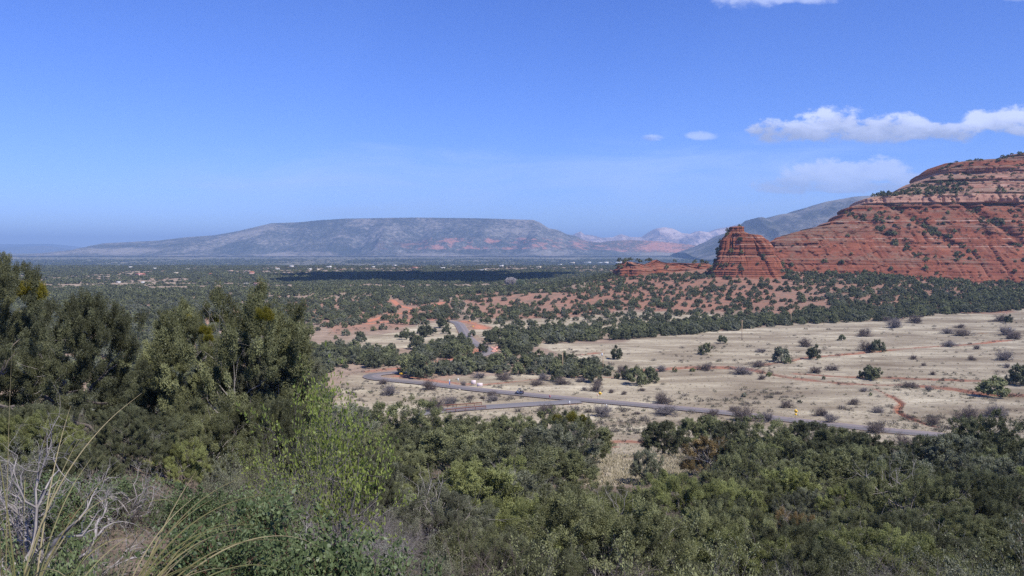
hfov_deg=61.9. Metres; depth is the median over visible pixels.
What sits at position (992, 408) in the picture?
bare bush
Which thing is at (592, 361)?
juniper
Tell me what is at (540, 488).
scrub bush
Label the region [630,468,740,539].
juniper
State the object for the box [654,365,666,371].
bare bush
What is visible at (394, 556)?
bare bush
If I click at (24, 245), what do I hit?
hills
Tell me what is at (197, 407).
juniper
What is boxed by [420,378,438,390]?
bare bush
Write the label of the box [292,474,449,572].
bare bush
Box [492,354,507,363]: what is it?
juniper
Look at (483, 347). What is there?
juniper
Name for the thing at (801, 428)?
juniper
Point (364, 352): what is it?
juniper
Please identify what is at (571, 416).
mistletoe
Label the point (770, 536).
juniper
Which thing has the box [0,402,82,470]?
juniper
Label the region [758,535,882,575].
juniper
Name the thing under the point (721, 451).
juniper
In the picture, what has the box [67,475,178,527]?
manzanita
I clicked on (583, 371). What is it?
juniper
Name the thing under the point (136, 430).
juniper
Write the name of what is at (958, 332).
bare bush
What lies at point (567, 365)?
juniper
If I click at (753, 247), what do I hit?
red rock butte
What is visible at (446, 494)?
juniper
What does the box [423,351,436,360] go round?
juniper
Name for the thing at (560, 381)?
bare bush
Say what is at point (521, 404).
side road
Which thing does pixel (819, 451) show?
juniper
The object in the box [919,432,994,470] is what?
juniper
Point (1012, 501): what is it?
juniper
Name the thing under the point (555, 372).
juniper
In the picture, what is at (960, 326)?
bare bush
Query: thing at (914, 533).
juniper
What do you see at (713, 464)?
scrub bush
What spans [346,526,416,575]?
scrub bush
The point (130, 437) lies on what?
scrub bush
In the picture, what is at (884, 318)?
bare bush
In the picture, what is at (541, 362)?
juniper
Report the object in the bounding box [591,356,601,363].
juniper
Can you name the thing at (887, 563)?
bare bush
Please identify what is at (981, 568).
scrub bush
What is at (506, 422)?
juniper
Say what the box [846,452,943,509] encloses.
juniper
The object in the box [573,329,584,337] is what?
juniper
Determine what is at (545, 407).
bare bush
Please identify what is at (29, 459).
scrub bush
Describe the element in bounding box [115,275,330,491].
juniper
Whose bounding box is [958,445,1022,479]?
juniper
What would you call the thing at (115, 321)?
juniper
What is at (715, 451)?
juniper
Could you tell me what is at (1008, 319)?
juniper
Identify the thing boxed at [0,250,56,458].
juniper
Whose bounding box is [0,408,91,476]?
juniper
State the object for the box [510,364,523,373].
juniper
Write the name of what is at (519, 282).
leafy tree
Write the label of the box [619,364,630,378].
juniper
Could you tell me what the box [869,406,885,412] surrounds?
bare bush
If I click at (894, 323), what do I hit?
bare bush
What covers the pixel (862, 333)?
bare bush
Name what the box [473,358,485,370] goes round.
juniper
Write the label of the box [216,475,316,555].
manzanita
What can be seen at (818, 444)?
juniper
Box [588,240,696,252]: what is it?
red hills
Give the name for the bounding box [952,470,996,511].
juniper
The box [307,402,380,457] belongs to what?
juniper
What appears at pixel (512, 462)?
juniper
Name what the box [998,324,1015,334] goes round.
bare bush
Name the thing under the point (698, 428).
juniper
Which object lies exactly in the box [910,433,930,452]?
juniper
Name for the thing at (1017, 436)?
juniper
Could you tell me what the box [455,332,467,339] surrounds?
juniper
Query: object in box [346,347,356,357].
juniper
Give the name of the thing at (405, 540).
bare bush
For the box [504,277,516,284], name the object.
bare tree
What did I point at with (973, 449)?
juniper
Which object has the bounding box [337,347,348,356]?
juniper
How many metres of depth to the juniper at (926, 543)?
17.86 m
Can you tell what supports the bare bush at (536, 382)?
on the ground at (644, 351)
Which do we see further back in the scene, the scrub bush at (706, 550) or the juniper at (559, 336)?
the juniper at (559, 336)
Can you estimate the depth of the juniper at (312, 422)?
60.99 m
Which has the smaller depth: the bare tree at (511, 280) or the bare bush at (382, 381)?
the bare bush at (382, 381)
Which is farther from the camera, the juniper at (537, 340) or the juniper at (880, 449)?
the juniper at (537, 340)
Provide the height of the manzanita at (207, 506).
0.694 m
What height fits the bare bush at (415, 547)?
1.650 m
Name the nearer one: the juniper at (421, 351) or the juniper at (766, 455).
the juniper at (766, 455)
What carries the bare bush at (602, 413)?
on the ground at (644, 351)
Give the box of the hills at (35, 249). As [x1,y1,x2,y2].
[0,246,70,252]
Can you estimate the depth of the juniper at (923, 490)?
37.75 m
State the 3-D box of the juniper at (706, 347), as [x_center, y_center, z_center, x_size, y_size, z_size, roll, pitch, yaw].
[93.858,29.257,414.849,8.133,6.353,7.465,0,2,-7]
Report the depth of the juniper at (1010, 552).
23.95 m
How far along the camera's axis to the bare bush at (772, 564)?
10.36 m
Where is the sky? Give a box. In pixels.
[0,0,1023,246]
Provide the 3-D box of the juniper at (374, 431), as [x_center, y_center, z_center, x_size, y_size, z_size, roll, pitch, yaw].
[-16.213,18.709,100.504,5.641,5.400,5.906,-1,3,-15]
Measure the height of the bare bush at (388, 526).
2.127 m
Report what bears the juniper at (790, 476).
on the ground at (644, 351)
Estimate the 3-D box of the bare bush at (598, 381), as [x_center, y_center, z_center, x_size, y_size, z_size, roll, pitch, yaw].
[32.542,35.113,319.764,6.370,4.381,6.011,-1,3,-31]
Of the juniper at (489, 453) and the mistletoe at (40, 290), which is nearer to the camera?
the mistletoe at (40, 290)
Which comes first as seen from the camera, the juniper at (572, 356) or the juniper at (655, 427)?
the juniper at (655, 427)
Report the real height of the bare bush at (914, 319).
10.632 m
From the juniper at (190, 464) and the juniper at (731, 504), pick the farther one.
the juniper at (731, 504)
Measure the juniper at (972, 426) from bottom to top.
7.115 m
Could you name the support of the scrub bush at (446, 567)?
on the ground at (644, 351)
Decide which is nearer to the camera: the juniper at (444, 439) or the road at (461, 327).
the juniper at (444, 439)
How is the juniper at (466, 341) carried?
on the ground at (644, 351)
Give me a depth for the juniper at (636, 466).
75.42 m
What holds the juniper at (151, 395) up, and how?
on the ground at (644, 351)
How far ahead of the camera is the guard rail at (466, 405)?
274.67 m
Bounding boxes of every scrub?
[299,308,1023,441]
[327,301,1023,440]
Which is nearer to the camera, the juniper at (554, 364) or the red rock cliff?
the juniper at (554, 364)
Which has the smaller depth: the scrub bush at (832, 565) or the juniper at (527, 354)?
the scrub bush at (832, 565)
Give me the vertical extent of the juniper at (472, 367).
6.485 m
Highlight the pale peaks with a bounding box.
[573,223,741,244]
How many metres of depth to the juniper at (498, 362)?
356.35 m
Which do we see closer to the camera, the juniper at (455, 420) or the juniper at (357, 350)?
the juniper at (455, 420)
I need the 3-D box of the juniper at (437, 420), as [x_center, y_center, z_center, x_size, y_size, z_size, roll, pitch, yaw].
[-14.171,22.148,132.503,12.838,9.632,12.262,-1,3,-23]
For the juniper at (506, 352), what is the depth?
389.09 m
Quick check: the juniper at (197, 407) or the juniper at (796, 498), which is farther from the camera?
the juniper at (796, 498)
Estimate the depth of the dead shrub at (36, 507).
7.03 m
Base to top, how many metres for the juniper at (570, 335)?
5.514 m
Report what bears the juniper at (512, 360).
on the ground at (644, 351)
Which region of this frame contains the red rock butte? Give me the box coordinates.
[707,226,786,278]
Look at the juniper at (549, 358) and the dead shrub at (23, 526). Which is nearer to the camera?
the dead shrub at (23, 526)
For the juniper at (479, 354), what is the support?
on the ground at (644, 351)
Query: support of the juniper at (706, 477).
on the ground at (644, 351)
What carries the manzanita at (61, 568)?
on the ground at (644, 351)
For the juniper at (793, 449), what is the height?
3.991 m
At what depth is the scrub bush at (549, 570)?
10.54 m
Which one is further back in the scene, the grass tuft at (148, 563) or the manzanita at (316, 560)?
the manzanita at (316, 560)
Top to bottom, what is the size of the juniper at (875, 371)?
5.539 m
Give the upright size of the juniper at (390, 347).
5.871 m
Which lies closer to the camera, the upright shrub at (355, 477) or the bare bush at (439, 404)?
the upright shrub at (355, 477)
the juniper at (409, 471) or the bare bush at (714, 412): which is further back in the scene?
the bare bush at (714, 412)
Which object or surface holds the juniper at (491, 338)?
on the ground at (644, 351)
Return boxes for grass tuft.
[0,340,138,575]
[0,406,199,575]
[117,473,320,575]
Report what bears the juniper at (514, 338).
on the ground at (644, 351)
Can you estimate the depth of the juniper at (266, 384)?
20.52 m
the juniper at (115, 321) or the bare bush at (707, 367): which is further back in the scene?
the bare bush at (707, 367)
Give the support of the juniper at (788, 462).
on the ground at (644, 351)
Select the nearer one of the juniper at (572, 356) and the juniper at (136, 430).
the juniper at (136, 430)
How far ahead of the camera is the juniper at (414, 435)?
83.84 m
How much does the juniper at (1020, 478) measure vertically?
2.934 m
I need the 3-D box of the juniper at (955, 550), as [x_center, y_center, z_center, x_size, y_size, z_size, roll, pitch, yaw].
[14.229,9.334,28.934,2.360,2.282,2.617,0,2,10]
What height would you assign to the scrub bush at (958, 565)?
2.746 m
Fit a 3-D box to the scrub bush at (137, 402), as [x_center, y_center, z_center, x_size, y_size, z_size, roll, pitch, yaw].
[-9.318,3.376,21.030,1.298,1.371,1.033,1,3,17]
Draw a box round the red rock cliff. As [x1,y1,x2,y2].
[770,152,1023,282]
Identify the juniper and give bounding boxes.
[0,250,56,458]
[0,286,154,432]
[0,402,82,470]
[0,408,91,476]
[33,443,129,497]
[85,402,186,471]
[86,395,119,422]
[105,354,169,416]
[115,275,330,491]
[115,370,205,425]
[142,433,213,490]
[148,296,250,413]
[151,394,273,484]
[209,393,314,501]
[231,341,327,512]
[272,404,333,456]
[273,422,362,513]
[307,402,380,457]
[310,341,317,347]
[313,348,320,358]
[321,351,336,358]
[325,345,336,352]
[329,448,403,552]
[333,356,346,365]
[336,347,346,356]
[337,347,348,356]
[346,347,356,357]
[346,393,430,440]
[350,348,363,356]
[350,428,386,459]
[354,426,394,455]
[359,459,404,503]
[359,491,392,527]
[361,349,367,360]
[364,352,383,367]
[366,467,516,574]
[373,425,439,460]
[376,353,387,366]
[379,437,418,465]
[382,345,396,352]
[382,352,390,358]
[385,478,413,496]
[387,396,456,433]
[393,443,434,489]
[393,462,419,486]
[396,422,518,477]
[397,354,421,373]
[405,353,434,378]
[407,331,424,348]
[410,477,443,504]
[415,347,427,353]
[417,320,432,336]
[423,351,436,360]
[429,519,513,572]
[430,359,442,374]
[430,414,463,431]
[433,459,482,511]
[435,360,449,371]
[436,313,449,326]
[440,365,453,374]
[442,339,461,353]
[442,454,530,530]
[444,330,455,342]
[444,431,565,502]
[445,347,458,357]
[446,415,513,448]
[450,361,466,372]
[454,492,582,557]
[454,527,593,575]
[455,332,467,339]
[457,364,469,374]
[458,530,565,575]
[459,338,473,348]
[459,355,472,361]
[461,359,477,372]
[465,351,474,357]
[468,330,475,335]
[471,467,546,523]
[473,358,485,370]
[474,352,482,357]
[478,340,489,351]
[485,334,498,342]
[485,413,544,446]
[485,443,549,488]
[488,359,504,368]
[490,454,536,495]
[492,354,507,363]
[498,347,511,360]
[502,481,698,575]
[505,331,517,339]
[506,335,517,343]
[506,339,520,355]
[506,355,517,364]
[509,422,605,480]
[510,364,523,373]
[519,355,532,366]
[520,352,532,359]
[522,326,533,334]
[526,366,538,373]
[526,409,572,445]
[527,333,540,344]
[527,445,601,493]
[529,330,539,337]
[532,357,549,367]
[534,404,617,458]
[542,354,551,364]
[542,553,610,575]
[543,481,673,559]
[548,359,560,371]
[550,366,563,380]
[552,332,564,341]
[555,351,569,361]
[557,481,635,531]
[559,366,569,376]
[563,362,577,371]
[564,332,577,341]
[566,354,578,359]
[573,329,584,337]
[577,357,587,364]
[577,358,592,368]
[580,365,591,377]
[584,356,597,365]
[585,366,602,382]
[586,327,597,337]
[586,508,706,575]
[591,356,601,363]
[608,325,619,339]
[610,345,622,359]
[618,330,631,338]
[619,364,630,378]
[625,365,649,384]
[628,447,663,484]
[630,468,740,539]
[639,420,691,454]
[644,366,659,383]
[663,414,720,449]
[668,496,776,568]
[668,522,808,575]
[676,434,738,474]
[687,501,755,519]
[695,441,735,466]
[696,469,736,500]
[697,342,713,353]
[698,538,785,573]
[702,416,760,449]
[703,492,767,532]
[711,441,777,471]
[712,450,773,484]
[717,465,744,483]
[724,434,788,476]
[727,515,836,573]
[730,474,791,517]
[730,485,774,521]
[736,410,806,459]
[743,528,793,550]
[748,467,822,521]
[754,504,814,539]
[755,436,781,457]
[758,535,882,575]
[759,442,783,461]
[769,439,818,465]
[770,486,845,524]
[771,346,791,361]
[772,463,826,506]
[774,459,793,471]
[783,357,791,363]
[788,420,834,441]
[789,445,869,490]
[791,521,916,574]
[792,518,853,539]
[796,522,986,575]
[802,439,837,461]
[803,424,868,449]
[806,344,821,358]
[813,502,891,531]
[814,444,863,478]
[815,482,894,524]
[823,471,849,499]
[830,444,881,480]
[832,431,897,459]
[834,523,925,569]
[837,334,845,339]
[840,442,876,460]
[841,452,975,534]
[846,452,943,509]
[847,442,889,461]
[858,364,873,379]
[863,448,941,506]
[865,367,883,380]
[866,509,987,574]
[867,503,1018,574]
[869,532,948,573]
[894,433,958,468]
[908,528,961,569]
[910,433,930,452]
[913,463,1023,541]
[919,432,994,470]
[920,459,946,500]
[920,513,969,558]
[941,407,1023,461]
[942,452,1020,501]
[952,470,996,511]
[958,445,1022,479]
[965,447,997,472]
[968,538,1020,571]
[973,476,1023,514]
[986,536,1023,575]
[987,431,1023,450]
[988,435,1023,457]
[1000,474,1023,509]
[1003,447,1023,468]
[1004,314,1013,322]
[1004,362,1023,383]
[1015,466,1023,472]
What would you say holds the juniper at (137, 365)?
on the ground at (644, 351)
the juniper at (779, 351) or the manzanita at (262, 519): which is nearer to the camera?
the manzanita at (262, 519)
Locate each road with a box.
[362,320,945,435]
[422,400,582,414]
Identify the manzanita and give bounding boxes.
[0,470,117,553]
[0,522,108,575]
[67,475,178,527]
[119,492,305,575]
[143,481,233,536]
[172,518,321,575]
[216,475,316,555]
[250,487,417,575]
[290,526,453,575]
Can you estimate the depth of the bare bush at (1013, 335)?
488.26 m
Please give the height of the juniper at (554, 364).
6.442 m
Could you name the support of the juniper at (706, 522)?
on the ground at (644, 351)
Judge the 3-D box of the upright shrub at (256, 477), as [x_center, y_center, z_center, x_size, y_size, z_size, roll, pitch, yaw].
[-4.619,3.107,15.062,1.291,2.080,1.267,0,2,9]
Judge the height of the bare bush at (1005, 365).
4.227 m
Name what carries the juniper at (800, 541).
on the ground at (644, 351)
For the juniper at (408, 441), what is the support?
on the ground at (644, 351)
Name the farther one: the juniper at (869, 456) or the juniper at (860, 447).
the juniper at (860, 447)
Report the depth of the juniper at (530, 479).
44.76 m
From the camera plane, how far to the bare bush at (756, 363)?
370.70 m
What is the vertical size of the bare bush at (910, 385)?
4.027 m
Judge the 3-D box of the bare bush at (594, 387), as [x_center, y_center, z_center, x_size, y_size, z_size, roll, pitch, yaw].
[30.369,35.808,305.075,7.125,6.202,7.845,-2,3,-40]
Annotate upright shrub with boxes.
[193,440,264,532]
[221,402,282,501]
[232,376,352,568]
[236,342,416,558]
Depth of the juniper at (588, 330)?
486.76 m
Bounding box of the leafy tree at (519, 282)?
[515,279,524,284]
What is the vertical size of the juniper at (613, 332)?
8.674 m
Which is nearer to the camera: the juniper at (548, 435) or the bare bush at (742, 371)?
the juniper at (548, 435)
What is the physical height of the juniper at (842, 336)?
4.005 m
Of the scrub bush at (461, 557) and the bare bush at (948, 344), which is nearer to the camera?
the scrub bush at (461, 557)
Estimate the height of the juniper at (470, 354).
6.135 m
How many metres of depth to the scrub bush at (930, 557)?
16.73 m
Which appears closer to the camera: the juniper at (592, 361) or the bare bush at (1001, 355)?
the juniper at (592, 361)
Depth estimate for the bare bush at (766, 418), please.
249.29 m
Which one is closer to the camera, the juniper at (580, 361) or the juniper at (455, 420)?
the juniper at (455, 420)
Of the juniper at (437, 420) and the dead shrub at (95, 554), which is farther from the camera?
the juniper at (437, 420)
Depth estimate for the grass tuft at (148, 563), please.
4.57 m
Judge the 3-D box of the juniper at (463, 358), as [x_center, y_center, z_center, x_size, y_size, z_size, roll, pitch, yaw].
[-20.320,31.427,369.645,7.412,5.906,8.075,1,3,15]
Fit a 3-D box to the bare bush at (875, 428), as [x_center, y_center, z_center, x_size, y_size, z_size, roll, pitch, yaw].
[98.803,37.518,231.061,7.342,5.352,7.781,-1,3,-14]
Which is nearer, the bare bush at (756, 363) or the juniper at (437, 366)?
the juniper at (437, 366)
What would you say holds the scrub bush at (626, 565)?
on the ground at (644, 351)
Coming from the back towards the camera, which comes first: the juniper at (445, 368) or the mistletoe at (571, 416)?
the juniper at (445, 368)
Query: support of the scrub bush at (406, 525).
on the ground at (644, 351)
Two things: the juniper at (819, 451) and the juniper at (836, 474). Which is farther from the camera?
the juniper at (819, 451)
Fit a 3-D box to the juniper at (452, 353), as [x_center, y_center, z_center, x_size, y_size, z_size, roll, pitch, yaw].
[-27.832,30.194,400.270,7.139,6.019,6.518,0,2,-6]
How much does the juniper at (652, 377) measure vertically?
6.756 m
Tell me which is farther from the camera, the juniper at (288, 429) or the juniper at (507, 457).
the juniper at (507, 457)
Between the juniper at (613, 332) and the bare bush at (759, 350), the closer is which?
the bare bush at (759, 350)
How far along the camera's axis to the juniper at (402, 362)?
347.35 m
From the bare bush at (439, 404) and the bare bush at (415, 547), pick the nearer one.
the bare bush at (415, 547)
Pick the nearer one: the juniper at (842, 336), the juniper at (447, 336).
the juniper at (447, 336)
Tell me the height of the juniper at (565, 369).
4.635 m
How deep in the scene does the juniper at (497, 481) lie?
40.47 m
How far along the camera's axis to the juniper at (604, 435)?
97.37 m
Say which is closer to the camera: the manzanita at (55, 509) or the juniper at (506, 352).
the manzanita at (55, 509)
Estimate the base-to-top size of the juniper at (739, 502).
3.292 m
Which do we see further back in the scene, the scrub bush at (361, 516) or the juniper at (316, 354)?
the juniper at (316, 354)
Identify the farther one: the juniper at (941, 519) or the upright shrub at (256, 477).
the juniper at (941, 519)
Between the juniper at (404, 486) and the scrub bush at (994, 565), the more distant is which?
the juniper at (404, 486)
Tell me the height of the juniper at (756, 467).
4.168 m
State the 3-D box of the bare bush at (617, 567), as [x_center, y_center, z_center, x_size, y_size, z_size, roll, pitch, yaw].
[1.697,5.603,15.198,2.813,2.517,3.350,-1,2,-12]
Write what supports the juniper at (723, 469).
on the ground at (644, 351)
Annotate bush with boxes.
[0,428,84,527]
[42,443,106,493]
[105,424,168,475]
[113,417,159,448]
[114,479,162,528]
[118,396,151,426]
[233,458,273,508]
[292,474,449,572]
[306,478,409,567]
[331,522,441,575]
[335,501,444,575]
[340,497,384,534]
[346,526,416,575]
[353,489,420,570]
[376,377,390,384]
[378,382,400,396]
[387,531,432,563]
[402,526,485,575]
[405,488,585,575]
[419,396,448,410]
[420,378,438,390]
[428,515,518,575]
[442,393,459,405]
[471,372,487,377]
[477,527,569,575]
[485,395,499,401]
[487,390,497,395]
[495,371,512,380]
[527,478,560,498]
[527,538,665,575]
[529,379,546,385]
[537,369,549,380]
[537,402,556,413]
[537,474,555,494]
[553,375,574,384]
[574,377,586,381]
[585,382,605,392]
[590,379,602,384]
[591,402,616,416]
[591,529,667,575]
[596,506,762,575]
[615,364,629,371]
[650,404,678,416]
[651,389,675,403]
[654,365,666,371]
[659,530,789,575]
[675,535,754,575]
[690,361,716,370]
[700,454,732,479]
[702,406,720,416]
[726,363,755,374]
[727,542,818,575]
[728,405,739,411]
[731,404,760,421]
[750,360,770,367]
[755,347,767,352]
[756,409,773,422]
[757,373,765,379]
[770,565,795,575]
[779,400,796,408]
[798,336,812,346]
[805,366,823,373]
[812,407,828,416]
[823,411,838,422]
[824,552,880,575]
[825,364,841,370]
[827,551,854,575]
[840,529,942,575]
[846,537,958,575]
[847,397,859,405]
[852,340,873,352]
[855,326,874,336]
[863,420,889,434]
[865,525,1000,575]
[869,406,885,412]
[876,315,890,321]
[882,315,903,327]
[892,430,913,447]
[897,379,919,388]
[901,535,1012,575]
[903,313,923,323]
[917,554,1019,575]
[920,533,971,571]
[921,520,1022,575]
[923,414,940,425]
[936,549,1002,575]
[936,552,1021,575]
[938,340,961,346]
[940,326,955,333]
[948,403,981,420]
[952,328,974,336]
[953,323,965,328]
[967,354,975,360]
[978,509,1023,575]
[985,403,1009,417]
[986,313,1015,321]
[993,349,1015,360]
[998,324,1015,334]
[1000,329,1021,339]
[1002,363,1010,367]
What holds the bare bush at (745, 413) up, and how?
on the ground at (644, 351)
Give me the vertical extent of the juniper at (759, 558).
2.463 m
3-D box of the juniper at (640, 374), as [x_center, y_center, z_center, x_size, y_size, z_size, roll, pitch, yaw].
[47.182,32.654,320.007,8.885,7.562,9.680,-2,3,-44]
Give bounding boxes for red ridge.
[612,260,712,276]
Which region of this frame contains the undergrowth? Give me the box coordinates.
[0,414,1023,575]
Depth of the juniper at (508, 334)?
481.06 m
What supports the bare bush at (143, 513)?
on the ground at (644, 351)
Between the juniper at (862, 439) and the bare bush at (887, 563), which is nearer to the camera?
the bare bush at (887, 563)
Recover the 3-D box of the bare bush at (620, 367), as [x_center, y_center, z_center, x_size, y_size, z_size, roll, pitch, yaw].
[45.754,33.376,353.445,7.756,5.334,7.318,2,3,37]
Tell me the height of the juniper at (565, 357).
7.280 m
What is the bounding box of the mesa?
[10,217,690,256]
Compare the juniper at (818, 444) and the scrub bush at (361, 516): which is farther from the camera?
the juniper at (818, 444)
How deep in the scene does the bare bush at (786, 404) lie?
272.63 m
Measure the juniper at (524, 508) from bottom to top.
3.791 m
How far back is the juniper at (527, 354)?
382.49 m
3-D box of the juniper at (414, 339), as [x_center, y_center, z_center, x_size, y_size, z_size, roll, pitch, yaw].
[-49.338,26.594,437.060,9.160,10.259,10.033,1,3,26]
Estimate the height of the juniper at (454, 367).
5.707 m
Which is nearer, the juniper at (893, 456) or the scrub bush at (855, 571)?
the scrub bush at (855, 571)
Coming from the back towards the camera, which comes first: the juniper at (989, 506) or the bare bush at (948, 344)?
the bare bush at (948, 344)
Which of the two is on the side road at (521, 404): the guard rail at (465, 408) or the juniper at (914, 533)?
the guard rail at (465, 408)
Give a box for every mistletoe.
[13,277,49,301]
[199,324,212,335]
[202,334,214,341]
[208,314,218,322]
[254,306,274,321]
[551,414,561,421]
[566,411,577,421]
[579,413,586,420]
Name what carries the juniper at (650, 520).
on the ground at (644, 351)
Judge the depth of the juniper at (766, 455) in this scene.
67.24 m
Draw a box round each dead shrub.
[0,373,187,575]
[0,427,157,568]
[67,515,113,575]
[70,454,173,532]
[284,485,341,575]
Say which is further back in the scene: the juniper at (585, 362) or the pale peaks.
the pale peaks
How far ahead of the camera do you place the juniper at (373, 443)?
95.50 m
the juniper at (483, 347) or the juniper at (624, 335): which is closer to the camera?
the juniper at (483, 347)
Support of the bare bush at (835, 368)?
on the ground at (644, 351)
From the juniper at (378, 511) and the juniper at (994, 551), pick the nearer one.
the juniper at (994, 551)
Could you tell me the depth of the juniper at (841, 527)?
26.86 m
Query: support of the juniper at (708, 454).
on the ground at (644, 351)
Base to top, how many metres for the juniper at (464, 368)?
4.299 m
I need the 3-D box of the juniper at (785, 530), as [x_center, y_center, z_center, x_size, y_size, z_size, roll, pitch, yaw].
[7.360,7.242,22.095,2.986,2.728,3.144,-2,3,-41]
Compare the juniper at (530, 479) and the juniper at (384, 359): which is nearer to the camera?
the juniper at (530, 479)
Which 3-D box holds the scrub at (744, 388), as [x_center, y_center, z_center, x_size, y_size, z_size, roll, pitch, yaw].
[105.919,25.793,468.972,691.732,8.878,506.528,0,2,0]
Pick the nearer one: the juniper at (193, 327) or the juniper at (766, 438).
the juniper at (193, 327)
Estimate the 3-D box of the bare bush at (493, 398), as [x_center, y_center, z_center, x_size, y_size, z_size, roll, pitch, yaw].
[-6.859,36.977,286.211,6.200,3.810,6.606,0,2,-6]
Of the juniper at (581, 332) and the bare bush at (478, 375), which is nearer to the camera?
the bare bush at (478, 375)
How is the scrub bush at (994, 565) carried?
on the ground at (644, 351)
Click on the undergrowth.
(92, 424)
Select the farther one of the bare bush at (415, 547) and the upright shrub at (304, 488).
the bare bush at (415, 547)
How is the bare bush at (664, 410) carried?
on the ground at (644, 351)
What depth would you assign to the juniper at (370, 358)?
366.29 m
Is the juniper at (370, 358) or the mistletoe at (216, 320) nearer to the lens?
the mistletoe at (216, 320)
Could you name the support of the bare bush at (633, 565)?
on the ground at (644, 351)
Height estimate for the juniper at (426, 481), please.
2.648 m
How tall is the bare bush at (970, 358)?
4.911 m
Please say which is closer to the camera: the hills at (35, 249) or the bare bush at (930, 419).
the bare bush at (930, 419)
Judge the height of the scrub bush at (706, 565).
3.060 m
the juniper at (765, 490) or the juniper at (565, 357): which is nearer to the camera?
the juniper at (765, 490)
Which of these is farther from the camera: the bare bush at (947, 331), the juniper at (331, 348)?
the bare bush at (947, 331)
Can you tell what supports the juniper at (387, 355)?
on the ground at (644, 351)
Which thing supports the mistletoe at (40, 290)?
attached to the juniper at (21, 322)
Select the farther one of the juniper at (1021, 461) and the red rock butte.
the red rock butte
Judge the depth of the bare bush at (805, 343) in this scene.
449.68 m
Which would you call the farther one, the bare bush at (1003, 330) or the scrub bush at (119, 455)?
the bare bush at (1003, 330)
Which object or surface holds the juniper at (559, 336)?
on the ground at (644, 351)
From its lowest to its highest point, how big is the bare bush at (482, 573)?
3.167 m
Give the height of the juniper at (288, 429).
2.795 m
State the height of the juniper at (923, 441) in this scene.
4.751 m
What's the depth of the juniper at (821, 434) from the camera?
94.25 m
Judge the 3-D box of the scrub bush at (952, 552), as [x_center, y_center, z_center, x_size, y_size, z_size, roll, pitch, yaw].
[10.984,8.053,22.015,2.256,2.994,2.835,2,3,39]
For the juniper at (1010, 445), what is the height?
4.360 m
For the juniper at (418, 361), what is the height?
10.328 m
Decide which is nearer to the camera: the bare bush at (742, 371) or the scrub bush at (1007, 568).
the scrub bush at (1007, 568)
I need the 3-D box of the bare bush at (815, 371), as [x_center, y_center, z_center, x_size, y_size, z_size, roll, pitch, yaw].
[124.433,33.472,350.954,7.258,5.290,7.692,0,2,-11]
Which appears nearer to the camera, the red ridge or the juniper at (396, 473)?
the juniper at (396, 473)
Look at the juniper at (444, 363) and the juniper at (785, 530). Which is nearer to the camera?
the juniper at (785, 530)
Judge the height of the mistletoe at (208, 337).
0.190 m
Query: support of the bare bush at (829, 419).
on the ground at (644, 351)
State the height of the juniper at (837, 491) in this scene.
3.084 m
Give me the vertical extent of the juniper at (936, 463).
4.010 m
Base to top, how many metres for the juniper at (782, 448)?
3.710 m
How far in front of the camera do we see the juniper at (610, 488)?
41.93 m
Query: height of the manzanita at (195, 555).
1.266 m
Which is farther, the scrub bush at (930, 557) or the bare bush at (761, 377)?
the bare bush at (761, 377)
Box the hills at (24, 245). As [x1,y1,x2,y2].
[0,244,81,249]
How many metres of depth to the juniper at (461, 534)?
20.43 m
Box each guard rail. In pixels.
[443,402,481,407]
[446,405,485,411]
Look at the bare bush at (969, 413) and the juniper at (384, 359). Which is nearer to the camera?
the bare bush at (969, 413)
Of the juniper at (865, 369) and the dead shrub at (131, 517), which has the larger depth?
the juniper at (865, 369)
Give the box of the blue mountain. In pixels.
[671,196,873,260]
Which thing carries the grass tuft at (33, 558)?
on the ground at (644, 351)
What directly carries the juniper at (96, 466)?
on the ground at (644, 351)
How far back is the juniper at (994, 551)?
29.76 m
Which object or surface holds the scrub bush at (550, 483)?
on the ground at (644, 351)
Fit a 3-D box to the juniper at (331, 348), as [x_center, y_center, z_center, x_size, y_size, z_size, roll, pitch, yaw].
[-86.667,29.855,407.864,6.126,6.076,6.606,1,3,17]
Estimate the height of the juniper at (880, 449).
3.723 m
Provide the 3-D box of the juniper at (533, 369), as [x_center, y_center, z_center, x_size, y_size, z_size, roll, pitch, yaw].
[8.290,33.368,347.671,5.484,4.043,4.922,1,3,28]
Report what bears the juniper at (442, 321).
on the ground at (644, 351)
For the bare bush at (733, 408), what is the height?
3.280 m
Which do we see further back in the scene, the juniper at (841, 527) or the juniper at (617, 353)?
the juniper at (617, 353)
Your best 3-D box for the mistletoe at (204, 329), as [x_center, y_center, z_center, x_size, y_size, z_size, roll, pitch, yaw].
[-7.058,0.965,19.649,0.349,0.297,0.374,-1,3,-17]
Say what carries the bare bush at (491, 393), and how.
on the ground at (644, 351)
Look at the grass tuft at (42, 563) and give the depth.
4.81 m
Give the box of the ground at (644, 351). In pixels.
[0,253,1023,575]
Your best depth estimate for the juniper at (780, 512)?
35.70 m
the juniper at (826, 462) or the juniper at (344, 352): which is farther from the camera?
the juniper at (344, 352)

